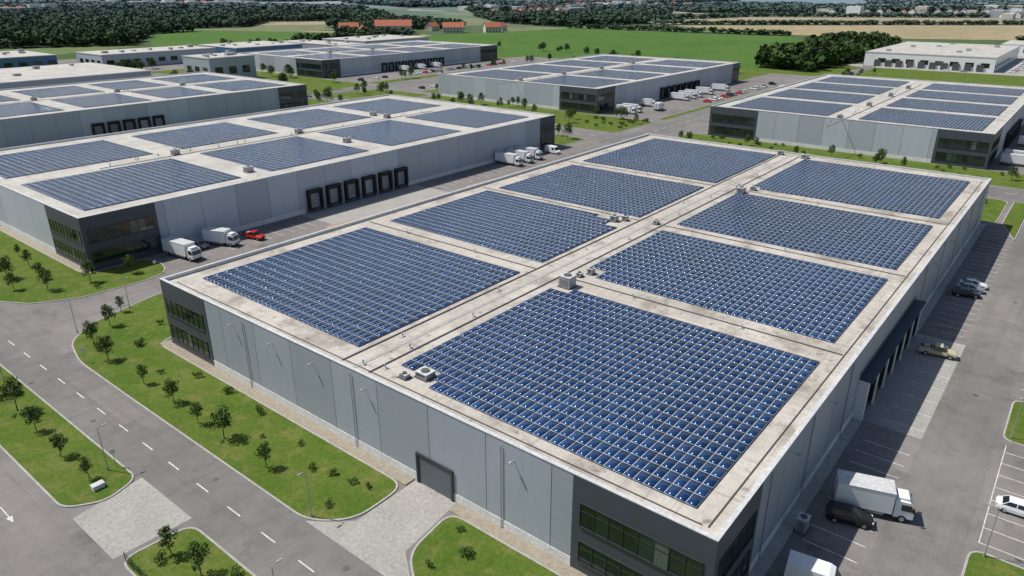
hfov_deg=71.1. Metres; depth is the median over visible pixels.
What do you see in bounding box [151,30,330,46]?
green field
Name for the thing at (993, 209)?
grass verge
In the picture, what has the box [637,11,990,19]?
tree belt
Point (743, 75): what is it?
grass verge
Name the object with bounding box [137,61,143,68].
deciduous tree
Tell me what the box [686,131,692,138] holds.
deciduous tree
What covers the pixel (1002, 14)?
distant town
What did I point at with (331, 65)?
windows
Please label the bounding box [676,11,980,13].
forest floor
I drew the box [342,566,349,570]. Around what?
manhole cover
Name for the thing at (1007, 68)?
concrete yard
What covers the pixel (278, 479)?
grass verge
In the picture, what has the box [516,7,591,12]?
distant town
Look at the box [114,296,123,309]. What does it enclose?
deciduous tree
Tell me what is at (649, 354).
solar warehouse
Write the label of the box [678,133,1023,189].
grass verge
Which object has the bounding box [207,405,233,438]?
deciduous tree
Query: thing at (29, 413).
deciduous tree
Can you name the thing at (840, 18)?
stubble field
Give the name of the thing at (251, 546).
road
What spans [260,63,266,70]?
deciduous tree
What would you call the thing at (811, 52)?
tree belt
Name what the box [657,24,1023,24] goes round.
forest floor
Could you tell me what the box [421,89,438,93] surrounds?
grass verge
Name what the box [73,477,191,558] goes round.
concrete crossing
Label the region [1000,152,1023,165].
box truck
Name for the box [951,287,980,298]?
parked car
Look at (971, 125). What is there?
solar warehouse
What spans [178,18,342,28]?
forest floor
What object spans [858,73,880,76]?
grass verge
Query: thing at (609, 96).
windows
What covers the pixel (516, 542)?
gravel strip
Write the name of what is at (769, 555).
pavement
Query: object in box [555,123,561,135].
deciduous tree
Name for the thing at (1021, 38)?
tree belt
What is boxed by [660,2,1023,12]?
forest
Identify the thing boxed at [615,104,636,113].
box truck
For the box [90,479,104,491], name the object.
utility cabinet
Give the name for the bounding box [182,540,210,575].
deciduous tree
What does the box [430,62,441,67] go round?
box truck
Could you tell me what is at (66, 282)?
grass verge
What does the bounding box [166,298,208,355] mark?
windows
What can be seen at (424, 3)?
forest
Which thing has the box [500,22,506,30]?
red roof house
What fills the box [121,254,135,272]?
deciduous tree
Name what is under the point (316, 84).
grass verge
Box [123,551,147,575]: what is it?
metal fence
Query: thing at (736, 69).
windows
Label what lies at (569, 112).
deciduous tree
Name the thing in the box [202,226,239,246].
box truck
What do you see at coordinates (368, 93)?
grass verge
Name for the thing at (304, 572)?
asphalt patch
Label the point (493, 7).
distant town
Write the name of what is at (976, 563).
grass verge
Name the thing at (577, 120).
grass verge
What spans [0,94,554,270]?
solar warehouse
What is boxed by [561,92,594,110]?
windows
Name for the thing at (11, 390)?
deciduous tree
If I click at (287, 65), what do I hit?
deciduous tree
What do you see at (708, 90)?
box truck
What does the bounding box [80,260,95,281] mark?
deciduous tree
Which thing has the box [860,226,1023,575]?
access road
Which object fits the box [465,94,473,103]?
deciduous tree
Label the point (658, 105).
box truck
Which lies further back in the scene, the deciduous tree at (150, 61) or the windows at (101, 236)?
the deciduous tree at (150, 61)
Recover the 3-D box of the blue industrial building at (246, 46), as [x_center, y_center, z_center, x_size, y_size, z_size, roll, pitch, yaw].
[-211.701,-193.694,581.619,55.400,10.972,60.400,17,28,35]
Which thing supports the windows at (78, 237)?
in the solar warehouse at (101, 201)
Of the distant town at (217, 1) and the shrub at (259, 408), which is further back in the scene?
the distant town at (217, 1)
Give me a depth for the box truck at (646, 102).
333.53 m
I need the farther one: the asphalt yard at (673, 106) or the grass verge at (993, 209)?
the asphalt yard at (673, 106)
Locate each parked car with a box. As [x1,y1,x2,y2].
[194,240,209,248]
[825,500,873,529]
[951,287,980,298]
[956,282,984,292]
[959,278,987,288]
[995,495,1023,516]
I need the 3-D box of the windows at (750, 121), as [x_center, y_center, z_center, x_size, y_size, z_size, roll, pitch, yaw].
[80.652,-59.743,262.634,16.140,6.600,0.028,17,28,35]
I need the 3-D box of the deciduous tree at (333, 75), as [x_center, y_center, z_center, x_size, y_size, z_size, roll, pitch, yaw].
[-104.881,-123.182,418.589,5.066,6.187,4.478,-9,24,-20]
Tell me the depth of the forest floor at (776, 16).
1373.36 m
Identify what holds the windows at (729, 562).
in the solar warehouse at (649, 354)
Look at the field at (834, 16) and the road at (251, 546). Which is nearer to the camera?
the road at (251, 546)
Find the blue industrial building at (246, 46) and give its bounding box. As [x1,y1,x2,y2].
[198,41,302,52]
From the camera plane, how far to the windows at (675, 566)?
62.59 m
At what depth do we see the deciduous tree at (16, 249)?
146.12 m
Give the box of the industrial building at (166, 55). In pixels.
[75,44,215,66]
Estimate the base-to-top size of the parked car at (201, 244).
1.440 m
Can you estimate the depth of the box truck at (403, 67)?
478.50 m
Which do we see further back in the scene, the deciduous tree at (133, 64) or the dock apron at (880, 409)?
the deciduous tree at (133, 64)
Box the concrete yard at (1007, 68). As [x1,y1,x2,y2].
[843,56,1023,75]
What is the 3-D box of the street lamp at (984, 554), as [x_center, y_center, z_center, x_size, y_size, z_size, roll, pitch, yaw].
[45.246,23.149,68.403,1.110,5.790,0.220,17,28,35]
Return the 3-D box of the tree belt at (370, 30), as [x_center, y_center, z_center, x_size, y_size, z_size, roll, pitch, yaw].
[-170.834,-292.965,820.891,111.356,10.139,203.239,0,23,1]
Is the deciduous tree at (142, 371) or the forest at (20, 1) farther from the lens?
the forest at (20, 1)
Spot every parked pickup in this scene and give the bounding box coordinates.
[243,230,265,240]
[918,341,957,359]
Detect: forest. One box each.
[0,0,124,3]
[0,0,368,9]
[0,6,394,27]
[0,19,195,47]
[125,0,334,1]
[325,14,466,28]
[340,0,740,7]
[464,1,812,11]
[472,7,672,25]
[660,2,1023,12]
[863,0,1023,4]
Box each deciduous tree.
[0,255,15,277]
[0,375,25,410]
[3,271,18,288]
[14,244,20,256]
[21,250,31,266]
[23,405,42,430]
[32,262,43,275]
[35,268,51,288]
[48,432,67,456]
[78,456,92,478]
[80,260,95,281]
[81,320,98,343]
[94,335,113,359]
[100,304,115,324]
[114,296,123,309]
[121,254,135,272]
[124,58,132,67]
[129,62,135,67]
[135,364,147,383]
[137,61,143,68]
[147,57,155,65]
[156,524,178,552]
[162,377,179,402]
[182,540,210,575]
[188,401,201,422]
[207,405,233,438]
[254,441,270,466]
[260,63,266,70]
[267,65,274,73]
[277,72,288,80]
[277,74,288,81]
[283,63,290,76]
[286,67,294,75]
[315,92,322,99]
[321,86,333,99]
[329,72,335,79]
[354,83,360,90]
[360,80,367,92]
[375,83,383,94]
[407,65,414,78]
[456,91,464,102]
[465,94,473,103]
[477,92,484,100]
[521,98,527,110]
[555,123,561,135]
[562,122,572,138]
[564,43,569,49]
[564,108,572,118]
[583,46,589,55]
[594,106,599,113]
[618,106,623,115]
[621,107,628,117]
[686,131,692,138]
[827,144,835,154]
[872,154,879,161]
[875,148,886,163]
[900,156,906,164]
[1008,166,1018,179]
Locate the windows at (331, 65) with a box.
[323,63,339,75]
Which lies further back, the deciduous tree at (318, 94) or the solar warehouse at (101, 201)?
the deciduous tree at (318, 94)
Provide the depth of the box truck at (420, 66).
488.96 m
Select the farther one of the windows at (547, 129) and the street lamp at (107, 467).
the windows at (547, 129)
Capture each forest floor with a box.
[154,0,339,1]
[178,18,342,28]
[321,33,421,40]
[568,27,787,35]
[657,16,985,19]
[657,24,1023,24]
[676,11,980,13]
[759,57,864,71]
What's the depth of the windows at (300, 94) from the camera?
322.22 m
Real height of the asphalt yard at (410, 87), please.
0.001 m
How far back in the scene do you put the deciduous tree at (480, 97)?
337.94 m
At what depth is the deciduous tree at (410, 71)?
436.84 m
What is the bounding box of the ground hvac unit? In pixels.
[793,511,811,536]
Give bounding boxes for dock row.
[874,59,983,71]
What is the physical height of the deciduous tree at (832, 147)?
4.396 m
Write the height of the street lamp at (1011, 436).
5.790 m
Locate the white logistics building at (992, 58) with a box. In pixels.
[863,42,1020,72]
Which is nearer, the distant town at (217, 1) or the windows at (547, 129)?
the windows at (547, 129)
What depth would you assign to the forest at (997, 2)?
2265.69 m
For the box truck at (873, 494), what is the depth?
73.92 m
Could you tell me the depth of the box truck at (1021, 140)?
249.07 m
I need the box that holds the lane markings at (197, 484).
[9,116,1016,571]
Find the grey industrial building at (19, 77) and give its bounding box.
[0,62,150,88]
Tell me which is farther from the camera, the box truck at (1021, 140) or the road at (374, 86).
the road at (374, 86)
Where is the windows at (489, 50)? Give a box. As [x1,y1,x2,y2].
[481,49,496,58]
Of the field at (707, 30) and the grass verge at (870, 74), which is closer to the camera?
the grass verge at (870, 74)
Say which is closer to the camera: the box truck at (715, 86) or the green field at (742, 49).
the box truck at (715, 86)
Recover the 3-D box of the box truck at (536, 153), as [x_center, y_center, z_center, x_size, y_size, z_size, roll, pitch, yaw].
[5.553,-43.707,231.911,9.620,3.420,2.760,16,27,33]
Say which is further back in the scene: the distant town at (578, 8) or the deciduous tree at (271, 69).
the distant town at (578, 8)
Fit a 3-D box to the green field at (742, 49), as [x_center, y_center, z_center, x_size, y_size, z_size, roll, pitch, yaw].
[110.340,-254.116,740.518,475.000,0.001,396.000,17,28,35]
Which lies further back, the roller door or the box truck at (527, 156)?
the box truck at (527, 156)
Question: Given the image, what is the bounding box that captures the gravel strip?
[0,226,586,575]
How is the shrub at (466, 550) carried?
on the grass verge at (439, 544)
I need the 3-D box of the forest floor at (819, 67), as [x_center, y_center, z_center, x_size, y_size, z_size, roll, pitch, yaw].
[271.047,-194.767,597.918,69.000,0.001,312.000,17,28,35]
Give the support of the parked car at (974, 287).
on the asphalt yard at (42, 535)
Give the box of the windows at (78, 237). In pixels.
[49,219,84,261]
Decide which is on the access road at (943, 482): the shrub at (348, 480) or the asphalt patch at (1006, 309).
the asphalt patch at (1006, 309)
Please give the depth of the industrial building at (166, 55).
512.67 m
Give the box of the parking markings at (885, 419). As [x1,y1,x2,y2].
[223,63,1023,571]
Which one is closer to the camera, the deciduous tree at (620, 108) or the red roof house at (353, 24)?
the deciduous tree at (620, 108)
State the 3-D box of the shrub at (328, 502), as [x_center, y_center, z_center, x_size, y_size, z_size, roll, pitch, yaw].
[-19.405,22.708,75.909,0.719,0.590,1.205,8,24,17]
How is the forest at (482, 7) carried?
on the forest floor
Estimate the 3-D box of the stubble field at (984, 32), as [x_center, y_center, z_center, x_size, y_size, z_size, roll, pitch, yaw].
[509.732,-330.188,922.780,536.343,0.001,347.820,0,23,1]
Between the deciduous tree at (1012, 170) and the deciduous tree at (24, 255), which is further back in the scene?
the deciduous tree at (1012, 170)
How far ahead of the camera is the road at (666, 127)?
290.33 m
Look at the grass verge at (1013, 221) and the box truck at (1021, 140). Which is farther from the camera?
the box truck at (1021, 140)
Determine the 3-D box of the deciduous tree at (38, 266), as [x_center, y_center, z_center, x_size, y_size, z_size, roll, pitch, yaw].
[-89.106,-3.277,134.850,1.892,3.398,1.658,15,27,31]
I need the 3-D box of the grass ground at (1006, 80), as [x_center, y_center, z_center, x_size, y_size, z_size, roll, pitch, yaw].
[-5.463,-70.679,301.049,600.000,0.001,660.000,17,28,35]
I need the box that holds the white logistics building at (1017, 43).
[1001,40,1023,55]
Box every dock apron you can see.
[302,184,448,223]
[862,333,965,438]
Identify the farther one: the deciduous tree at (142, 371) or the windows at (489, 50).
the windows at (489, 50)
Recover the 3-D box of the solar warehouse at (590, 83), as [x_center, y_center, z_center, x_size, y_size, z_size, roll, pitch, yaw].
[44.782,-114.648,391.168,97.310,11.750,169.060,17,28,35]
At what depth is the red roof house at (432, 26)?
932.33 m
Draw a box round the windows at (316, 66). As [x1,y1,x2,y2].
[297,63,321,75]
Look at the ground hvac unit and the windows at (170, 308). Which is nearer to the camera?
the ground hvac unit
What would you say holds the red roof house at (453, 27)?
on the ground at (473, 25)
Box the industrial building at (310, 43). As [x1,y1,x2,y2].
[283,40,363,47]
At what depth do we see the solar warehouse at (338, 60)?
486.67 m
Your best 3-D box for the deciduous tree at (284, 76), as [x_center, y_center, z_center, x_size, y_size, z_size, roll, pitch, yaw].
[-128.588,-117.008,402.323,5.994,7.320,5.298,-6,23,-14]
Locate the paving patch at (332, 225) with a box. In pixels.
[326,218,360,228]
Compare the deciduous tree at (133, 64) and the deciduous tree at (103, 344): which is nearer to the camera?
the deciduous tree at (103, 344)
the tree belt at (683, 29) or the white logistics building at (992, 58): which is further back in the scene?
the tree belt at (683, 29)
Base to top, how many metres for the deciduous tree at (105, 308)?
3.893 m
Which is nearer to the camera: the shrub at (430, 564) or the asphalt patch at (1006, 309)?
the shrub at (430, 564)
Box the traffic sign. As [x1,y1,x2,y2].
[109,449,115,464]
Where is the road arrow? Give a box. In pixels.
[0,507,12,521]
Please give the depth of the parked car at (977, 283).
131.23 m
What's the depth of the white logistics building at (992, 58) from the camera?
502.82 m
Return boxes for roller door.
[415,452,453,501]
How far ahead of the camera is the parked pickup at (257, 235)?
156.66 m
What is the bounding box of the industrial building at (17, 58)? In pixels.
[0,49,57,68]
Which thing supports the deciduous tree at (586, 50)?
on the green field at (742, 49)
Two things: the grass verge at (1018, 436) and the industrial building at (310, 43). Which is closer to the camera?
the grass verge at (1018, 436)
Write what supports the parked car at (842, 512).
on the asphalt yard at (42, 535)
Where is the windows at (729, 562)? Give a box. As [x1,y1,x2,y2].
[719,515,755,575]
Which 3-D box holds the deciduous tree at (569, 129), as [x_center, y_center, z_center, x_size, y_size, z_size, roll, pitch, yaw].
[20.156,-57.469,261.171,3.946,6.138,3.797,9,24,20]
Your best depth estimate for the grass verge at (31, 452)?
84.23 m
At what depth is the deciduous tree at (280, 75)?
401.62 m
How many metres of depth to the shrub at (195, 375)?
100.88 m
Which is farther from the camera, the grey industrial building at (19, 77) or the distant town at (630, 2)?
the distant town at (630, 2)
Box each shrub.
[134,338,143,346]
[152,549,165,563]
[191,371,202,376]
[222,385,233,392]
[230,564,240,575]
[255,404,263,412]
[308,462,315,469]
[324,498,331,506]
[327,468,337,474]
[346,477,357,482]
[425,559,432,566]
[458,546,473,557]
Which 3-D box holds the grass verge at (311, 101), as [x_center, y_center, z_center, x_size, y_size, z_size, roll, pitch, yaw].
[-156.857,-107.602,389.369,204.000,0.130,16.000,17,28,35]
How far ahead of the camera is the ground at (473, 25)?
1049.42 m
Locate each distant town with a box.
[2,4,57,8]
[64,0,259,3]
[458,4,590,12]
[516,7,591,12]
[523,0,693,4]
[793,2,1023,13]
[986,10,1023,18]
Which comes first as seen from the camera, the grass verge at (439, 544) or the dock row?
the grass verge at (439, 544)
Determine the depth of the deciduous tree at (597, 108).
304.11 m
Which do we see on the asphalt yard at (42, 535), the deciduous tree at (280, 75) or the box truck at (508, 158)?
the box truck at (508, 158)
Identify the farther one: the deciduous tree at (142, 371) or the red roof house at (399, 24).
the red roof house at (399, 24)
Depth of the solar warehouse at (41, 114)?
288.24 m
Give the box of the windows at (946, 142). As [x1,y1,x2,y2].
[935,138,988,164]
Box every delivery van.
[545,144,560,153]
[784,550,841,575]
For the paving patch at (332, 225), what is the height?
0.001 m
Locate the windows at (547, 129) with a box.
[542,124,552,144]
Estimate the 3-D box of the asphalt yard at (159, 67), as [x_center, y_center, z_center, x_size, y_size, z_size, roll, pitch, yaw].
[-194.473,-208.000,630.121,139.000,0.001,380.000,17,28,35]
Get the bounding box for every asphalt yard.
[0,127,1023,575]
[57,59,183,71]
[323,56,557,97]
[561,73,816,136]
[986,124,1023,173]
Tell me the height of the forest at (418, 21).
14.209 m
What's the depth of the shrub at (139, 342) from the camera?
109.78 m
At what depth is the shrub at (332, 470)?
80.66 m
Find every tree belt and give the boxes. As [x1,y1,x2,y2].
[290,25,414,40]
[565,23,791,34]
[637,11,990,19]
[653,19,1023,24]
[754,30,901,70]
[1015,35,1023,40]
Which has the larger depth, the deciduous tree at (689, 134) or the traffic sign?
the deciduous tree at (689, 134)
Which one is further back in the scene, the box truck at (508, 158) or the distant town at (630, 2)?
the distant town at (630, 2)
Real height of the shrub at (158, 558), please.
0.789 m
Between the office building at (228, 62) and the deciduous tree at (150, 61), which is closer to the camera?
the office building at (228, 62)
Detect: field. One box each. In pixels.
[0,46,134,54]
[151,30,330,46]
[256,21,326,25]
[422,28,802,68]
[572,25,779,35]
[648,17,1008,23]
[687,25,1023,39]
[777,14,968,16]
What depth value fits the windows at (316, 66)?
444.90 m
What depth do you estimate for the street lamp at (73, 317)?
113.19 m
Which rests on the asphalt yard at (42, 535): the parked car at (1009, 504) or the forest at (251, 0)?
the parked car at (1009, 504)
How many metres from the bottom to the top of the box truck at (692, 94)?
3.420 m
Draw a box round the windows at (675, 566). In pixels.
[578,504,701,575]
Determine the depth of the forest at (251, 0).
3093.63 m
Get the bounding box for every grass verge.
[0,230,165,303]
[0,364,133,507]
[72,293,397,520]
[124,527,255,575]
[180,71,368,91]
[308,99,327,104]
[334,89,426,97]
[368,74,437,83]
[410,516,562,575]
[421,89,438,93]
[441,98,651,132]
[554,134,583,144]
[658,89,768,119]
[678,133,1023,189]
[738,71,770,79]
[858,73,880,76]
[961,551,1023,575]
[980,198,1007,222]
[1002,202,1023,240]
[1003,401,1023,446]
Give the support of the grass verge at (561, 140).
on the asphalt yard at (42, 535)
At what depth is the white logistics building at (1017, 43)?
592.94 m
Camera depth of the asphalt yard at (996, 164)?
226.81 m
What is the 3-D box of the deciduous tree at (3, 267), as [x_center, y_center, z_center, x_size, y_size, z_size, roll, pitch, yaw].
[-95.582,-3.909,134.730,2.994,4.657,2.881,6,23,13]
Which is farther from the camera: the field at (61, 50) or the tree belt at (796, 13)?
the tree belt at (796, 13)
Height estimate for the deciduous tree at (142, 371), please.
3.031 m
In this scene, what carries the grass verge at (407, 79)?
on the asphalt yard at (410, 87)
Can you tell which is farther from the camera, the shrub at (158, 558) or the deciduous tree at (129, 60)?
the deciduous tree at (129, 60)
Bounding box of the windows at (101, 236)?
[87,216,157,262]
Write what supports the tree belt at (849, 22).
on the forest floor at (826, 24)
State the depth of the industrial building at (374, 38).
660.38 m
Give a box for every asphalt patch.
[296,569,312,575]
[990,294,1023,322]
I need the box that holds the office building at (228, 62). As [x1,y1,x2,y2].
[182,50,256,77]
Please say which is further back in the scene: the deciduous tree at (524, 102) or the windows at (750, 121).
the deciduous tree at (524, 102)
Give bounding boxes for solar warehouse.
[0,71,307,148]
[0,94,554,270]
[159,134,991,575]
[239,40,496,77]
[438,54,739,113]
[708,74,1023,169]
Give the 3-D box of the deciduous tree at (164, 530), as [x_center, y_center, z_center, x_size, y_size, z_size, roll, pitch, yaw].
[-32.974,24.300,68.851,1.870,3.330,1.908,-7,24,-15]
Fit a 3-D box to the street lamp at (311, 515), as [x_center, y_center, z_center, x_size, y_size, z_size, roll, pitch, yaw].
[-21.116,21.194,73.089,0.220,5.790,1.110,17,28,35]
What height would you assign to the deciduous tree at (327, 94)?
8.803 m
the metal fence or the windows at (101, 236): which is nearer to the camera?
the metal fence
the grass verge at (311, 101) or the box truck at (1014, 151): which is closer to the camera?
the box truck at (1014, 151)
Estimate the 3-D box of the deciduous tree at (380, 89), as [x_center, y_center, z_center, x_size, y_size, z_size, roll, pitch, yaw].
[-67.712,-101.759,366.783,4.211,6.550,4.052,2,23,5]
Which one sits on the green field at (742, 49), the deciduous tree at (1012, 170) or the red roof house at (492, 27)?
the red roof house at (492, 27)
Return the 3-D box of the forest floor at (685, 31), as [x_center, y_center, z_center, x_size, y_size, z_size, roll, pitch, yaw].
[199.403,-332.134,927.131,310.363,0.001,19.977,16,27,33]
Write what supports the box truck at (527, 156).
on the asphalt yard at (42, 535)
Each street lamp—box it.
[63,301,77,332]
[97,423,108,470]
[297,472,312,516]
[983,503,998,556]
[1010,394,1023,438]
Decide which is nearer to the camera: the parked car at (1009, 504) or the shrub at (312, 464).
the parked car at (1009, 504)
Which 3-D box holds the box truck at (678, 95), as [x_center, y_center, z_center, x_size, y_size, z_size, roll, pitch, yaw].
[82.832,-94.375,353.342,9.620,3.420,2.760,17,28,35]
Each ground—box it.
[8,0,1023,75]
[151,55,1023,174]
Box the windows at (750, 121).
[710,114,754,136]
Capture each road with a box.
[0,308,382,575]
[151,73,1023,199]
[311,77,437,94]
[622,67,873,137]
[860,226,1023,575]
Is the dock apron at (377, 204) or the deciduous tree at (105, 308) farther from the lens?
the dock apron at (377, 204)
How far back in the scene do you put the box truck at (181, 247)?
144.86 m
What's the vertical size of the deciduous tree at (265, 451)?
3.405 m
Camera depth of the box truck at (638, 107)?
317.09 m
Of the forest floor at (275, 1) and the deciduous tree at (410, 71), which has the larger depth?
the forest floor at (275, 1)
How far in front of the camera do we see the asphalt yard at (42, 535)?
82.78 m
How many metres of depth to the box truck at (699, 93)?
361.88 m
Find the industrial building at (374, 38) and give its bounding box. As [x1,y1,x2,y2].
[322,34,427,43]
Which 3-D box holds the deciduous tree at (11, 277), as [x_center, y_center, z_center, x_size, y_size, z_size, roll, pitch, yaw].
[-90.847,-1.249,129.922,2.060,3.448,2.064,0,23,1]
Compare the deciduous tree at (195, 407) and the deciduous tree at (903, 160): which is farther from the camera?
the deciduous tree at (903, 160)
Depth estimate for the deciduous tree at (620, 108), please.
299.57 m
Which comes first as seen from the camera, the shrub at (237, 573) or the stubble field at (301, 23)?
the shrub at (237, 573)
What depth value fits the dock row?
489.40 m
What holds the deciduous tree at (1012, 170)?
on the grass verge at (1006, 181)
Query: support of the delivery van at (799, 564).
on the asphalt yard at (42, 535)
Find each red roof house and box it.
[338,21,358,32]
[374,19,411,29]
[425,21,439,30]
[442,21,463,32]
[483,21,501,32]
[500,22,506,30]
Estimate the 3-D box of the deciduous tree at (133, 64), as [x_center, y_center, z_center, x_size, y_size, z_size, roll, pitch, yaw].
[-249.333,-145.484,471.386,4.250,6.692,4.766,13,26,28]
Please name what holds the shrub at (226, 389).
on the grass verge at (278, 479)
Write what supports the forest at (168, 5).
on the forest floor
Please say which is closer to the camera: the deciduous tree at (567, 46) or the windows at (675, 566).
the windows at (675, 566)
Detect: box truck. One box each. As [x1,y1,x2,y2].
[161,235,202,261]
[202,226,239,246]
[399,65,410,70]
[415,63,426,68]
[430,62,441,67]
[495,151,523,166]
[506,148,533,163]
[515,145,543,159]
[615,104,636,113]
[621,103,642,112]
[640,98,655,106]
[654,102,663,110]
[670,92,689,100]
[678,90,696,98]
[684,89,702,97]
[695,86,713,94]
[711,83,729,90]
[833,469,915,522]
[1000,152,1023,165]
[1004,149,1023,154]
[1018,135,1023,145]
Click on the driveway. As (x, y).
(402, 530)
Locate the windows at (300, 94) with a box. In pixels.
[280,91,306,108]
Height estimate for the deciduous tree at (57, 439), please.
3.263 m
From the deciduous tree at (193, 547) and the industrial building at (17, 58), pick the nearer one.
the deciduous tree at (193, 547)
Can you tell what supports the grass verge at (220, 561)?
on the asphalt yard at (42, 535)
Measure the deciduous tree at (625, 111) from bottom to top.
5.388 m
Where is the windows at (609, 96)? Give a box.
[598,92,613,109]
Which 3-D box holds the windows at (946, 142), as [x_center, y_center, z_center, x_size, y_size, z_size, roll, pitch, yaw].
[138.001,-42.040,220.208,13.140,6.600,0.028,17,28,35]
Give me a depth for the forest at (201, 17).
1207.00 m
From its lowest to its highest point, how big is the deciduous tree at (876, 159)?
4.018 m
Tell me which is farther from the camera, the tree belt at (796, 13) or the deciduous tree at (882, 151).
the tree belt at (796, 13)
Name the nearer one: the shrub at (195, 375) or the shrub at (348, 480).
the shrub at (348, 480)
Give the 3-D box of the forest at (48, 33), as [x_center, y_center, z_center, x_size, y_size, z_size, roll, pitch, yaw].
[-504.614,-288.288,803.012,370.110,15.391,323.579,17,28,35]
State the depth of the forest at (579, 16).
1165.49 m
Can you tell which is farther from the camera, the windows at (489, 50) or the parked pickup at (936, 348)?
the windows at (489, 50)
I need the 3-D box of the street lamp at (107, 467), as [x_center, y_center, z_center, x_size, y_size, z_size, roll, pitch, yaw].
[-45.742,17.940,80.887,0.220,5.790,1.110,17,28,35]
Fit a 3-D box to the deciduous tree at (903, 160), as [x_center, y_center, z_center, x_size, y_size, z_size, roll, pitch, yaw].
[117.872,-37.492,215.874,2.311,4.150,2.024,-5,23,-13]
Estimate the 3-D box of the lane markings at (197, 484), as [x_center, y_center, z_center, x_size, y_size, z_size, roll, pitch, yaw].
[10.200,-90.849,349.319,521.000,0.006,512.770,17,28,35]
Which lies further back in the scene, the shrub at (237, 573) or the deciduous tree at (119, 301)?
the deciduous tree at (119, 301)
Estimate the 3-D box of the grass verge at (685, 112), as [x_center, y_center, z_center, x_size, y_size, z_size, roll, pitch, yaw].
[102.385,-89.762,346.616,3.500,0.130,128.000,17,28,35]
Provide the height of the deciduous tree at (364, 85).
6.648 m
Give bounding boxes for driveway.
[306,480,455,575]
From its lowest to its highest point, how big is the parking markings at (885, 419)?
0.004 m
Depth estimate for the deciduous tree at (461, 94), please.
335.71 m
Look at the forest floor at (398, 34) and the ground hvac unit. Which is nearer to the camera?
the ground hvac unit
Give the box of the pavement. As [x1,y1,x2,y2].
[748,223,985,575]
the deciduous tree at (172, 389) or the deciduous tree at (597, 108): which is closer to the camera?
the deciduous tree at (172, 389)
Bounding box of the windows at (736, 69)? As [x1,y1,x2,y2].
[732,67,738,79]
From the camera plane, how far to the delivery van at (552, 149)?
238.25 m
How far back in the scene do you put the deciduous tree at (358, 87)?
371.64 m
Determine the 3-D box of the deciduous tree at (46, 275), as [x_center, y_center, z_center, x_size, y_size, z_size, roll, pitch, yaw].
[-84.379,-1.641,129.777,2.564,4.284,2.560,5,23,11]
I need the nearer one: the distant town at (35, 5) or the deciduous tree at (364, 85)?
the deciduous tree at (364, 85)
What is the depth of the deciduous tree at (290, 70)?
438.02 m
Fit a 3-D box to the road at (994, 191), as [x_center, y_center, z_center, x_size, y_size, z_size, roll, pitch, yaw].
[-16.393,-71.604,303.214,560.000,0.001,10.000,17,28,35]
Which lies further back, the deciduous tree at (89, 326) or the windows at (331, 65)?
the windows at (331, 65)

